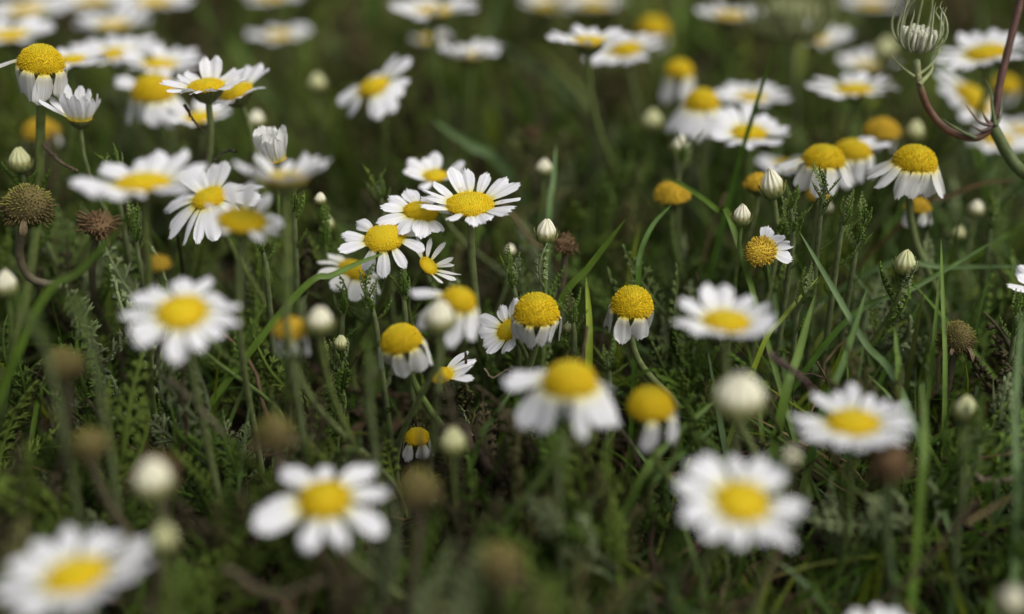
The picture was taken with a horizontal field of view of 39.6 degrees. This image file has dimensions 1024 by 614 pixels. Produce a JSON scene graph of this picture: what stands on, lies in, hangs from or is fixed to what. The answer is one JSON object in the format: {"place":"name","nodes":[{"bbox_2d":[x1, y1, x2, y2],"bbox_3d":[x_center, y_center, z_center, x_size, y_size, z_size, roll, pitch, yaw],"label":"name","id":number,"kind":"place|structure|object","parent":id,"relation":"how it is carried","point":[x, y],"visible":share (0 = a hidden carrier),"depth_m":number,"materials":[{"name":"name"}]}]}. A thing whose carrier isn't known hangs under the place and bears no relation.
{"place":"outdoors","nodes":[
{"label":"outdoors","id":0,"kind":"place"},
{"bbox_2d":[0,0,1023,613],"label":"ground","id":1,"kind":"structure","parent":0,"point":[366,444],"depth_m":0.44,"materials":[{"name":"green plant"}]},
{"bbox_2d":[0,182,61,290],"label":"seed head","id":2,"kind":"object","parent":1,"relation":"on","point":[26,207],"visible":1,"depth_m":0.34},
{"bbox_2d":[0,43,67,380],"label":"daisy","id":3,"kind":"object","parent":1,"relation":"on","point":[41,67],"visible":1,"depth_m":0.34,"materials":[{"name":"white plant"}]},
{"bbox_2d":[0,0,71,119],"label":"daisy","id":4,"kind":"object","parent":1,"relation":"on","point":[26,10],"visible":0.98,"depth_m":0.50,"materials":[{"name":"white plant"}]},
{"bbox_2d":[0,16,79,219],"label":"daisy","id":5,"kind":"object","parent":1,"relation":"on","point":[10,39],"visible":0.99,"depth_m":0.45,"materials":[{"name":"white plant"}]},
{"bbox_2d":[1,146,87,382],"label":"daisy bud","id":6,"kind":"object","parent":1,"relation":"on","point":[20,164],"visible":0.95,"depth_m":0.35,"materials":[{"name":"green plant"}]},
{"bbox_2d":[11,284,116,613],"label":"leafy shoot","id":7,"kind":"object","parent":1,"relation":"on","point":[55,390],"visible":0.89,"depth_m":0.27,"materials":[{"name":"green plant"}]},
{"bbox_2d":[42,346,86,523],"bbox_3d":[-0.093,0.034,0.302,0.009,0.062,0.020,-18,33,-31],"label":"seed head","id":8,"kind":"object","parent":1,"relation":"on","point":[69,365],"visible":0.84,"depth_m":0.28},
{"bbox_2d":[0,214,133,408],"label":"grass blade","id":9,"kind":"object","parent":1,"relation":"on","point":[49,290],"depth_m":0.30,"materials":[{"name":"green plant"}]},
{"bbox_2d":[42,45,108,264],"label":"daisy","id":10,"kind":"object","parent":1,"relation":"on","point":[79,56],"visible":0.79,"depth_m":0.39,"materials":[{"name":"white plant"}]},
{"bbox_2d":[0,524,152,613],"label":"daisy","id":11,"kind":"object","parent":1,"relation":"on","point":[78,582],"visible":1,"depth_m":0.24,"materials":[{"name":"white plant"}]},
{"bbox_2d":[54,285,136,600],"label":"leafy shoot","id":12,"kind":"object","parent":1,"relation":"on","point":[98,384],"visible":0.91,"depth_m":0.27,"materials":[{"name":"green plant"}]},
{"bbox_2d":[74,208,127,400],"bbox_3d":[-0.101,0.002,0.363,0.012,0.061,0.019,0,28,0],"label":"seed head","id":13,"kind":"object","parent":1,"relation":"on","point":[97,226],"visible":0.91,"depth_m":0.35},
{"bbox_2d":[39,84,174,364],"bbox_3d":[-0.102,-0.015,0.367,0.028,0.091,0.012,-15,31,-26],"label":"daisy","id":14,"kind":"object","parent":1,"relation":"on","point":[78,108],"visible":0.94,"depth_m":0.35,"materials":[{"name":"white plant"}]},
{"bbox_2d":[72,7,152,155],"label":"daisy","id":15,"kind":"object","parent":1,"relation":"on","point":[113,24],"visible":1,"depth_m":0.48,"materials":[{"name":"white plant"}]},
{"bbox_2d":[69,426,164,598],"bbox_3d":[-0.078,0.047,0.285,0.013,0.057,0.011,0,28,0],"label":"seed head","id":16,"kind":"object","parent":1,"relation":"on","point":[89,446],"visible":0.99,"depth_m":0.27},
{"bbox_2d":[68,35,173,215],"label":"daisy","id":17,"kind":"object","parent":1,"relation":"on","point":[115,46],"visible":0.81,"depth_m":0.43,"materials":[{"name":"white plant"}]},
{"bbox_2d":[70,148,206,453],"bbox_3d":[-0.076,0.012,0.307,0.028,0.091,0.026,12,30,21],"label":"daisy","id":18,"kind":"object","parent":1,"relation":"on","point":[136,184],"visible":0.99,"depth_m":0.29,"materials":[{"name":"white plant"}]},
{"bbox_2d":[115,67,187,269],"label":"daisy","id":19,"kind":"object","parent":1,"relation":"on","point":[152,95],"visible":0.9,"depth_m":0.40,"materials":[{"name":"white plant"}]},
{"bbox_2d":[136,449,180,608],"bbox_3d":[-0.066,0.053,0.274,0.011,0.060,0.009,0,28,0],"label":"bud","id":20,"kind":"object","parent":1,"relation":"on","point":[155,592],"visible":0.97,"depth_m":0.27,"materials":[{"name":"green plant"}]},
{"bbox_2d":[116,45,201,185],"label":"daisy","id":21,"kind":"object","parent":1,"relation":"on","point":[162,58],"visible":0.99,"depth_m":0.43,"materials":[{"name":"white plant"}]},
{"bbox_2d":[127,458,196,613],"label":"daisy bud","id":22,"kind":"object","parent":1,"relation":"on","point":[154,484],"visible":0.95,"depth_m":0.25,"materials":[{"name":"white plant"}]},
{"bbox_2d":[119,276,241,552],"bbox_3d":[-0.064,0.031,0.293,0.024,0.075,0.025,0,28,0],"label":"daisy","id":23,"kind":"object","parent":1,"relation":"on","point":[183,314],"visible":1,"depth_m":0.28,"materials":[{"name":"white plant"}]},
{"bbox_2d":[150,55,247,296],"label":"daisy","id":24,"kind":"object","parent":1,"relation":"on","point":[208,88],"visible":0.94,"depth_m":0.35,"materials":[{"name":"white plant"}]},
{"bbox_2d":[163,160,283,360],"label":"daisy","id":25,"kind":"object","parent":1,"relation":"on","point":[208,189],"visible":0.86,"depth_m":0.35,"materials":[{"name":"white plant"}]},
{"bbox_2d":[197,181,282,487],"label":"daisy","id":26,"kind":"object","parent":1,"relation":"on","point":[241,224],"visible":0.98,"depth_m":0.30,"materials":[{"name":"white plant"}]},
{"bbox_2d":[212,62,268,332],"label":"daisy","id":27,"kind":"object","parent":1,"relation":"on","point":[239,95],"visible":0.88,"depth_m":0.36,"materials":[{"name":"white plant"}]},
{"bbox_2d":[108,253,381,534],"bbox_3d":[-0.062,0.021,0.329,0.075,0.057,0.001,-15,31,-27],"label":"grass blade","id":28,"kind":"object","parent":1,"relation":"on","point":[276,318],"depth_m":0.33,"materials":[{"name":"green plant"}]},
{"bbox_2d":[243,124,291,379],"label":"daisy","id":29,"kind":"object","parent":1,"relation":"on","point":[270,142],"visible":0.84,"depth_m":0.35,"materials":[{"name":"white plant"}]},
{"bbox_2d":[246,24,311,128],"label":"daisy","id":30,"kind":"object","parent":1,"relation":"on","point":[278,37],"visible":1,"depth_m":0.50,"materials":[{"name":"white plant"}]},
{"bbox_2d":[233,152,331,517],"bbox_3d":[-0.046,0.013,0.306,0.020,0.100,0.019,0,28,0],"label":"daisy","id":31,"kind":"object","parent":1,"relation":"on","point":[285,181],"visible":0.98,"depth_m":0.29,"materials":[{"name":"white plant"}]},
{"bbox_2d":[260,257,314,473],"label":"leafy shoot","id":32,"kind":"object","parent":1,"relation":"on","point":[283,302],"visible":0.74,"depth_m":0.29,"materials":[{"name":"green plant"}]},
{"bbox_2d":[248,412,361,585],"bbox_3d":[-0.040,0.047,0.282,0.020,0.062,0.009,0,28,0],"label":"seed head","id":33,"kind":"object","parent":1,"relation":"on","point":[273,434],"visible":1,"depth_m":0.27},
{"bbox_2d":[308,192,339,335],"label":"daisy bud","id":34,"kind":"object","parent":1,"relation":"on","point":[320,199],"visible":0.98,"depth_m":0.36,"materials":[{"name":"green plant"}]},
{"bbox_2d":[271,316,404,530],"bbox_3d":[-0.037,0.030,0.312,0.028,0.070,0.008,-19,33,-32],"label":"daisy","id":35,"kind":"object","parent":1,"relation":"on","point":[298,330],"visible":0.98,"depth_m":0.30,"materials":[{"name":"green plant"}]},
{"bbox_2d":[324,335,352,470],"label":"daisy bud","id":36,"kind":"object","parent":1,"relation":"on","point":[340,348],"visible":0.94,"depth_m":0.34,"materials":[{"name":"green plant"}]},
{"bbox_2d":[252,464,430,611],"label":"daisy","id":37,"kind":"object","parent":1,"relation":"on","point":[321,498],"visible":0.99,"depth_m":0.26,"materials":[{"name":"white plant"}]},
{"bbox_2d":[302,306,384,557],"bbox_3d":[-0.035,0.031,0.307,0.007,0.074,0.018,24,36,38],"label":"daisy bud","id":38,"kind":"object","parent":1,"relation":"on","point":[320,322],"visible":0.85,"depth_m":0.29,"materials":[{"name":"green plant"}]},
{"bbox_2d":[308,254,380,359],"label":"daisy","id":39,"kind":"object","parent":1,"relation":"on","point":[350,277],"visible":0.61,"depth_m":0.36,"materials":[{"name":"white plant"}]},
{"bbox_2d":[337,54,411,228],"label":"daisy","id":40,"kind":"object","parent":1,"relation":"on","point":[381,92],"visible":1,"depth_m":0.40,"materials":[{"name":"white plant"}]},
{"bbox_2d":[358,260,394,457],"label":"leafy shoot","id":41,"kind":"object","parent":1,"relation":"on","point":[383,384],"visible":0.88,"depth_m":0.34,"materials":[{"name":"green plant"}]},
{"bbox_2d":[361,337,402,596],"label":"leafy shoot","id":42,"kind":"object","parent":1,"relation":"on","point":[370,392],"visible":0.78,"depth_m":0.29,"materials":[{"name":"green plant"}]},
{"bbox_2d":[338,219,430,404],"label":"daisy","id":43,"kind":"object","parent":1,"relation":"on","point":[386,241],"visible":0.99,"depth_m":0.34,"materials":[{"name":"white plant"}]},
{"bbox_2d":[396,467,442,613],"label":"seed head","id":44,"kind":"object","parent":1,"relation":"on","point":[418,491],"visible":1,"depth_m":0.26},
{"bbox_2d":[378,322,475,521],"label":"daisy","id":45,"kind":"object","parent":1,"relation":"on","point":[401,343],"visible":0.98,"depth_m":0.32,"materials":[{"name":"yellow plant"}]},
{"bbox_2d":[406,237,459,365],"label":"daisy","id":46,"kind":"object","parent":1,"relation":"on","point":[427,266],"visible":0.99,"depth_m":0.34,"materials":[{"name":"white petal"},{"name":"leaf"}]},
{"bbox_2d":[389,0,478,187],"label":"daisy","id":47,"kind":"object","parent":1,"relation":"on","point":[432,13],"visible":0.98,"depth_m":0.45,"materials":[{"name":"white plant"}]},
{"bbox_2d":[376,188,496,388],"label":"daisy","id":48,"kind":"object","parent":1,"relation":"on","point":[417,219],"visible":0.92,"depth_m":0.34,"materials":[{"name":"white plant"}]},
{"bbox_2d":[393,286,483,517],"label":"daisy","id":49,"kind":"object","parent":1,"relation":"on","point":[460,301],"visible":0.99,"depth_m":0.30,"materials":[{"name":"white plant"}]},
{"bbox_2d":[420,300,457,549],"bbox_3d":[-0.015,0.030,0.304,0.009,0.073,0.010,0,28,0],"label":"daisy bud","id":50,"kind":"object","parent":1,"relation":"on","point":[440,320],"visible":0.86,"depth_m":0.29,"materials":[{"name":"white plant"}]},
{"bbox_2d":[437,426,476,579],"bbox_3d":[-0.012,0.044,0.299,0.009,0.048,0.011,0,28,0],"label":"daisy bud","id":51,"kind":"object","parent":1,"relation":"on","point":[453,442],"visible":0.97,"depth_m":0.29,"materials":[{"name":"green plant"}]},
{"bbox_2d":[403,151,511,308],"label":"daisy","id":52,"kind":"object","parent":1,"relation":"on","point":[427,170],"visible":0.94,"depth_m":0.37,"materials":[{"name":"white plant"}]},
{"bbox_2d":[420,166,520,433],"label":"daisy","id":53,"kind":"object","parent":1,"relation":"on","point":[469,206],"visible":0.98,"depth_m":0.34,"materials":[{"name":"white plant"}]},
{"bbox_2d":[438,39,504,162],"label":"daisy","id":54,"kind":"object","parent":1,"relation":"on","point":[475,53],"visible":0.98,"depth_m":0.44,"materials":[{"name":"white plant"}]},
{"bbox_2d":[433,120,557,252],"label":"grass blade","id":55,"kind":"object","parent":1,"relation":"on","point":[499,163],"depth_m":0.42,"materials":[{"name":"green plant"}]},
{"bbox_2d":[470,540,523,613],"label":"seed head","id":56,"kind":"object","parent":1,"relation":"on","point":[499,568],"visible":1,"depth_m":0.25},
{"bbox_2d":[478,297,528,436],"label":"daisy","id":57,"kind":"object","parent":1,"relation":"on","point":[493,326],"visible":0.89,"depth_m":0.34,"materials":[{"name":"white plant"}]},
{"bbox_2d":[0,51,1023,613],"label":"foliage","id":58,"kind":"object","parent":1,"relation":"on","point":[26,519],"visible":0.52,"depth_m":0.33,"materials":[{"name":"green plant"}]},
{"bbox_2d":[0,0,1023,251],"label":"foliage","id":59,"kind":"object","parent":1,"relation":"on","point":[362,48],"visible":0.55,"depth_m":0.52,"materials":[{"name":"green plant"}]},
{"bbox_2d":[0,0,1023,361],"bbox_3d":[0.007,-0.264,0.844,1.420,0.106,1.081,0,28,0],"label":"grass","id":60,"kind":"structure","parent":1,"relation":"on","point":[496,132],"depth_m":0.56,"materials":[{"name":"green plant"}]},
{"bbox_2d":[472,292,561,436],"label":"daisy","id":61,"kind":"object","parent":1,"relation":"on","point":[535,315],"visible":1,"depth_m":0.33,"materials":[{"name":"yellow plant"}]},
{"bbox_2d":[475,359,620,591],"bbox_3d":[0.007,0.039,0.290,0.029,0.065,0.018,0,28,0],"label":"daisy","id":62,"kind":"object","parent":1,"relation":"on","point":[566,385],"visible":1,"depth_m":0.27,"materials":[{"name":"white plant"}]},
{"bbox_2d":[531,219,564,473],"bbox_3d":[0.008,0.015,0.354,0.012,0.081,0.008,-23,35,-36],"label":"daisy bud","id":63,"kind":"object","parent":1,"relation":"on","point":[546,234],"visible":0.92,"depth_m":0.34,"materials":[{"name":"green plant"}]},
{"bbox_2d":[548,423,573,612],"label":"leafy shoot","id":64,"kind":"object","parent":1,"relation":"on","point":[557,469],"visible":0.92,"depth_m":0.27,"materials":[{"name":"green plant"}]},
{"bbox_2d":[545,24,631,260],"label":"daisy","id":65,"kind":"object","parent":1,"relation":"on","point":[588,44],"visible":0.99,"depth_m":0.40,"materials":[{"name":"white plant"}]},
{"bbox_2d":[584,33,662,215],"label":"daisy","id":66,"kind":"object","parent":1,"relation":"on","point":[626,53],"visible":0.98,"depth_m":0.43,"materials":[{"name":"white plant"}]},
{"bbox_2d":[603,285,689,446],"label":"daisy","id":67,"kind":"object","parent":1,"relation":"on","point":[631,307],"visible":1,"depth_m":0.33,"materials":[{"name":"yellow plant"}]},
{"bbox_2d":[583,401,713,601],"bbox_3d":[0.029,0.044,0.310,0.003,0.035,0.051,22,35,35],"label":"grass blade","id":68,"kind":"object","parent":1,"relation":"on","point":[663,447],"depth_m":0.31,"materials":[{"name":"green plant"}]},
{"bbox_2d":[627,385,712,562],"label":"daisy","id":69,"kind":"object","parent":1,"relation":"on","point":[651,408],"visible":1,"depth_m":0.28,"materials":[{"name":"yellow plant"}]},
{"bbox_2d":[653,181,699,343],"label":"daisy","id":70,"kind":"object","parent":1,"relation":"on","point":[672,194],"visible":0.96,"depth_m":0.37,"materials":[{"name":"yellow plant"}]},
{"bbox_2d":[660,59,694,177],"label":"daisy","id":71,"kind":"object","parent":1,"relation":"on","point":[678,78],"visible":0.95,"depth_m":0.44,"materials":[{"name":"white plant"}]},
{"bbox_2d":[664,88,732,274],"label":"daisy","id":72,"kind":"object","parent":1,"relation":"on","point":[695,108],"visible":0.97,"depth_m":0.41,"materials":[{"name":"white plant"}]},
{"bbox_2d":[617,453,806,613],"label":"daisy","id":73,"kind":"object","parent":1,"relation":"on","point":[738,504],"visible":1,"depth_m":0.25,"materials":[{"name":"white plant"}]},
{"bbox_2d":[695,2,763,194],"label":"daisy","id":74,"kind":"object","parent":1,"relation":"on","point":[729,18],"visible":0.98,"depth_m":0.47,"materials":[{"name":"white plant"}]},
{"bbox_2d":[673,283,788,572],"bbox_3d":[0.046,0.033,0.297,0.029,0.076,0.020,0,28,0],"label":"daisy","id":75,"kind":"object","parent":1,"relation":"on","point":[722,321],"visible":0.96,"depth_m":0.28,"materials":[{"name":"white plant"}]},
{"bbox_2d":[697,372,769,613],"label":"daisy bud","id":76,"kind":"object","parent":1,"relation":"on","point":[738,398],"visible":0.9,"depth_m":0.26,"materials":[{"name":"white plant"}]},
{"bbox_2d":[696,45,775,364],"bbox_3d":[0.059,-0.023,0.379,0.017,0.093,0.012,0,28,0],"label":"grass blade","id":77,"kind":"object","parent":1,"relation":"on","point":[728,204],"depth_m":0.38,"materials":[{"name":"green plant"}]},
{"bbox_2d":[703,104,788,295],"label":"daisy","id":78,"kind":"object","parent":1,"relation":"on","point":[730,115],"visible":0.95,"depth_m":0.39,"materials":[{"name":"white plant"}]},
{"bbox_2d":[661,178,831,559],"bbox_3d":[0.058,0.013,0.346,0.005,0.065,0.094,-10,29,-19],"label":"grass blade","id":79,"kind":"object","parent":1,"relation":"on","point":[732,226],"depth_m":0.34,"materials":[{"name":"green plant"}]},
{"bbox_2d":[714,82,791,223],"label":"daisy","id":80,"kind":"object","parent":1,"relation":"on","point":[744,93],"visible":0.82,"depth_m":0.43,"materials":[{"name":"white plant"}]},
{"bbox_2d":[743,226,793,378],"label":"daisy","id":81,"kind":"object","parent":1,"relation":"on","point":[765,247],"visible":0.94,"depth_m":0.34,"materials":[{"name":"yellow plant"}]},
{"bbox_2d":[747,168,798,373],"bbox_3d":[0.065,-0.002,0.360,0.010,0.072,0.010,11,30,20],"label":"daisy bud","id":82,"kind":"object","parent":1,"relation":"on","point":[773,184],"visible":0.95,"depth_m":0.35,"materials":[{"name":"green plant"}]},
{"bbox_2d":[749,295,814,564],"bbox_3d":[0.062,0.030,0.326,0.002,0.055,0.041,11,30,21],"label":"grass blade","id":83,"kind":"object","parent":1,"relation":"on","point":[782,410],"depth_m":0.32,"materials":[{"name":"green plant"}]},
{"bbox_2d":[765,182,812,422],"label":"leafy shoot","id":84,"kind":"object","parent":1,"relation":"on","point":[792,223],"visible":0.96,"depth_m":0.34,"materials":[{"name":"green plant"}]},
{"bbox_2d":[742,0,840,214],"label":"wild carrot","id":85,"kind":"object","parent":1,"relation":"on","point":[790,17],"visible":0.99,"depth_m":0.45,"materials":[{"name":"green plant"}]},
{"bbox_2d":[773,143,855,370],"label":"daisy","id":86,"kind":"object","parent":1,"relation":"on","point":[829,160],"visible":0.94,"depth_m":0.36,"materials":[{"name":"white plant"}]},
{"bbox_2d":[799,162,840,404],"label":"leafy shoot","id":87,"kind":"object","parent":1,"relation":"on","point":[823,185],"visible":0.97,"depth_m":0.34,"materials":[{"name":"green plant"}]},
{"bbox_2d":[781,287,867,567],"bbox_3d":[0.072,0.030,0.325,0.002,0.058,0.046,15,31,27],"label":"grass blade","id":88,"kind":"object","parent":1,"relation":"on","point":[813,444],"depth_m":0.32,"materials":[{"name":"green plant"}]},
{"bbox_2d":[763,136,890,304],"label":"daisy","id":89,"kind":"object","parent":1,"relation":"on","point":[857,153],"visible":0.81,"depth_m":0.38,"materials":[{"name":"white plant"}]},
{"bbox_2d":[813,188,860,416],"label":"leafy shoot","id":90,"kind":"object","parent":1,"relation":"on","point":[845,214],"visible":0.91,"depth_m":0.34,"materials":[{"name":"green plant"}]},
{"bbox_2d":[786,71,899,240],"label":"daisy","id":91,"kind":"object","parent":1,"relation":"on","point":[853,90],"visible":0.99,"depth_m":0.42,"materials":[{"name":"white plant"}]},
{"bbox_2d":[825,192,872,391],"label":"leafy shoot","id":92,"kind":"object","parent":1,"relation":"on","point":[861,212],"visible":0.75,"depth_m":0.34,"materials":[{"name":"green plant"}]},
{"bbox_2d":[790,382,913,610],"bbox_3d":[0.065,0.047,0.286,0.023,0.062,0.026,0,28,0],"label":"daisy","id":93,"kind":"object","parent":1,"relation":"on","point":[851,426],"visible":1,"depth_m":0.27,"materials":[{"name":"white plant"}]},
{"bbox_2d":[821,116,901,291],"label":"daisy","id":94,"kind":"object","parent":1,"relation":"on","point":[882,130],"visible":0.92,"depth_m":0.40,"materials":[{"name":"yellow plant"}]},
{"bbox_2d":[744,236,1001,459],"bbox_3d":[0.089,0.014,0.355,0.081,0.053,0.003,-13,30,-23],"label":"grass blade","id":95,"kind":"object","parent":1,"relation":"on","point":[834,333],"depth_m":0.35,"materials":[{"name":"green plant"}]},
{"bbox_2d":[842,249,918,392],"bbox_3d":[0.091,0.010,0.351,0.013,0.056,0.012,0,28,0],"label":"daisy bud","id":96,"kind":"object","parent":1,"relation":"on","point":[905,267],"visible":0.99,"depth_m":0.34,"materials":[{"name":"green plant"}]},
{"bbox_2d":[800,233,971,586],"bbox_3d":[0.085,0.024,0.324,0.002,0.063,0.072,-14,31,-24],"label":"grass blade","id":97,"kind":"object","parent":1,"relation":"on","point":[880,359],"depth_m":0.32,"materials":[{"name":"green plant"}]},
{"bbox_2d":[869,443,918,611],"bbox_3d":[0.073,0.052,0.280,0.011,0.060,0.009,0,28,0],"label":"seed head","id":98,"kind":"object","parent":1,"relation":"on","point":[888,464],"visible":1,"depth_m":0.27},
{"bbox_2d":[866,144,950,375],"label":"daisy","id":99,"kind":"object","parent":1,"relation":"on","point":[914,168],"visible":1,"depth_m":0.35,"materials":[{"name":"white plant"}]},
{"bbox_2d":[907,379,928,613],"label":"grass blade","id":100,"kind":"object","parent":1,"relation":"on","point":[919,514],"depth_m":0.29,"materials":[{"name":"green plant"}]},
{"bbox_2d":[882,29,1023,235],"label":"daisy","id":101,"kind":"object","parent":1,"relation":"on","point":[985,51],"visible":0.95,"depth_m":0.41,"materials":[{"name":"white plant"}]},
{"bbox_2d":[932,319,977,453],"bbox_3d":[0.106,0.022,0.346,0.010,0.044,0.010,0,28,0],"label":"seed head","id":102,"kind":"object","parent":1,"relation":"on","point":[960,338],"visible":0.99,"depth_m":0.34},
{"bbox_2d":[890,0,1023,179],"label":"wild carrot","id":103,"kind":"object","parent":1,"relation":"on","point":[910,38],"visible":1,"depth_m":0.35,"materials":[{"name":"green plant"}]},
{"bbox_2d":[916,63,1001,197],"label":"daisy","id":104,"kind":"object","parent":1,"relation":"on","point":[962,95],"visible":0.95,"depth_m":0.43,"materials":[{"name":"white plant"}]},
{"bbox_2d":[931,424,988,612],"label":"leafy shoot","id":105,"kind":"object","parent":1,"relation":"on","point":[963,464],"visible":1,"depth_m":0.28,"materials":[{"name":"green plant"}]},
{"bbox_2d":[943,390,989,514],"bbox_3d":[0.098,0.037,0.313,0.010,0.042,0.017,8,29,15],"label":"daisy bud","id":106,"kind":"object","parent":1,"relation":"on","point":[962,409],"visible":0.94,"depth_m":0.30,"materials":[{"name":"green plant"}]},
{"bbox_2d":[1010,309,1022,587],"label":"grass blade","id":107,"kind":"object","parent":1,"relation":"on","point":[1018,498],"depth_m":0.29,"materials":[{"name":"green plant"}]},
{"bbox_2d":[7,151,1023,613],"bbox_3d":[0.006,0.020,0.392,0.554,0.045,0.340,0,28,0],"label":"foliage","id":108,"kind":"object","parent":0,"point":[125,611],"visible":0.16,"depth_m":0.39,"materials":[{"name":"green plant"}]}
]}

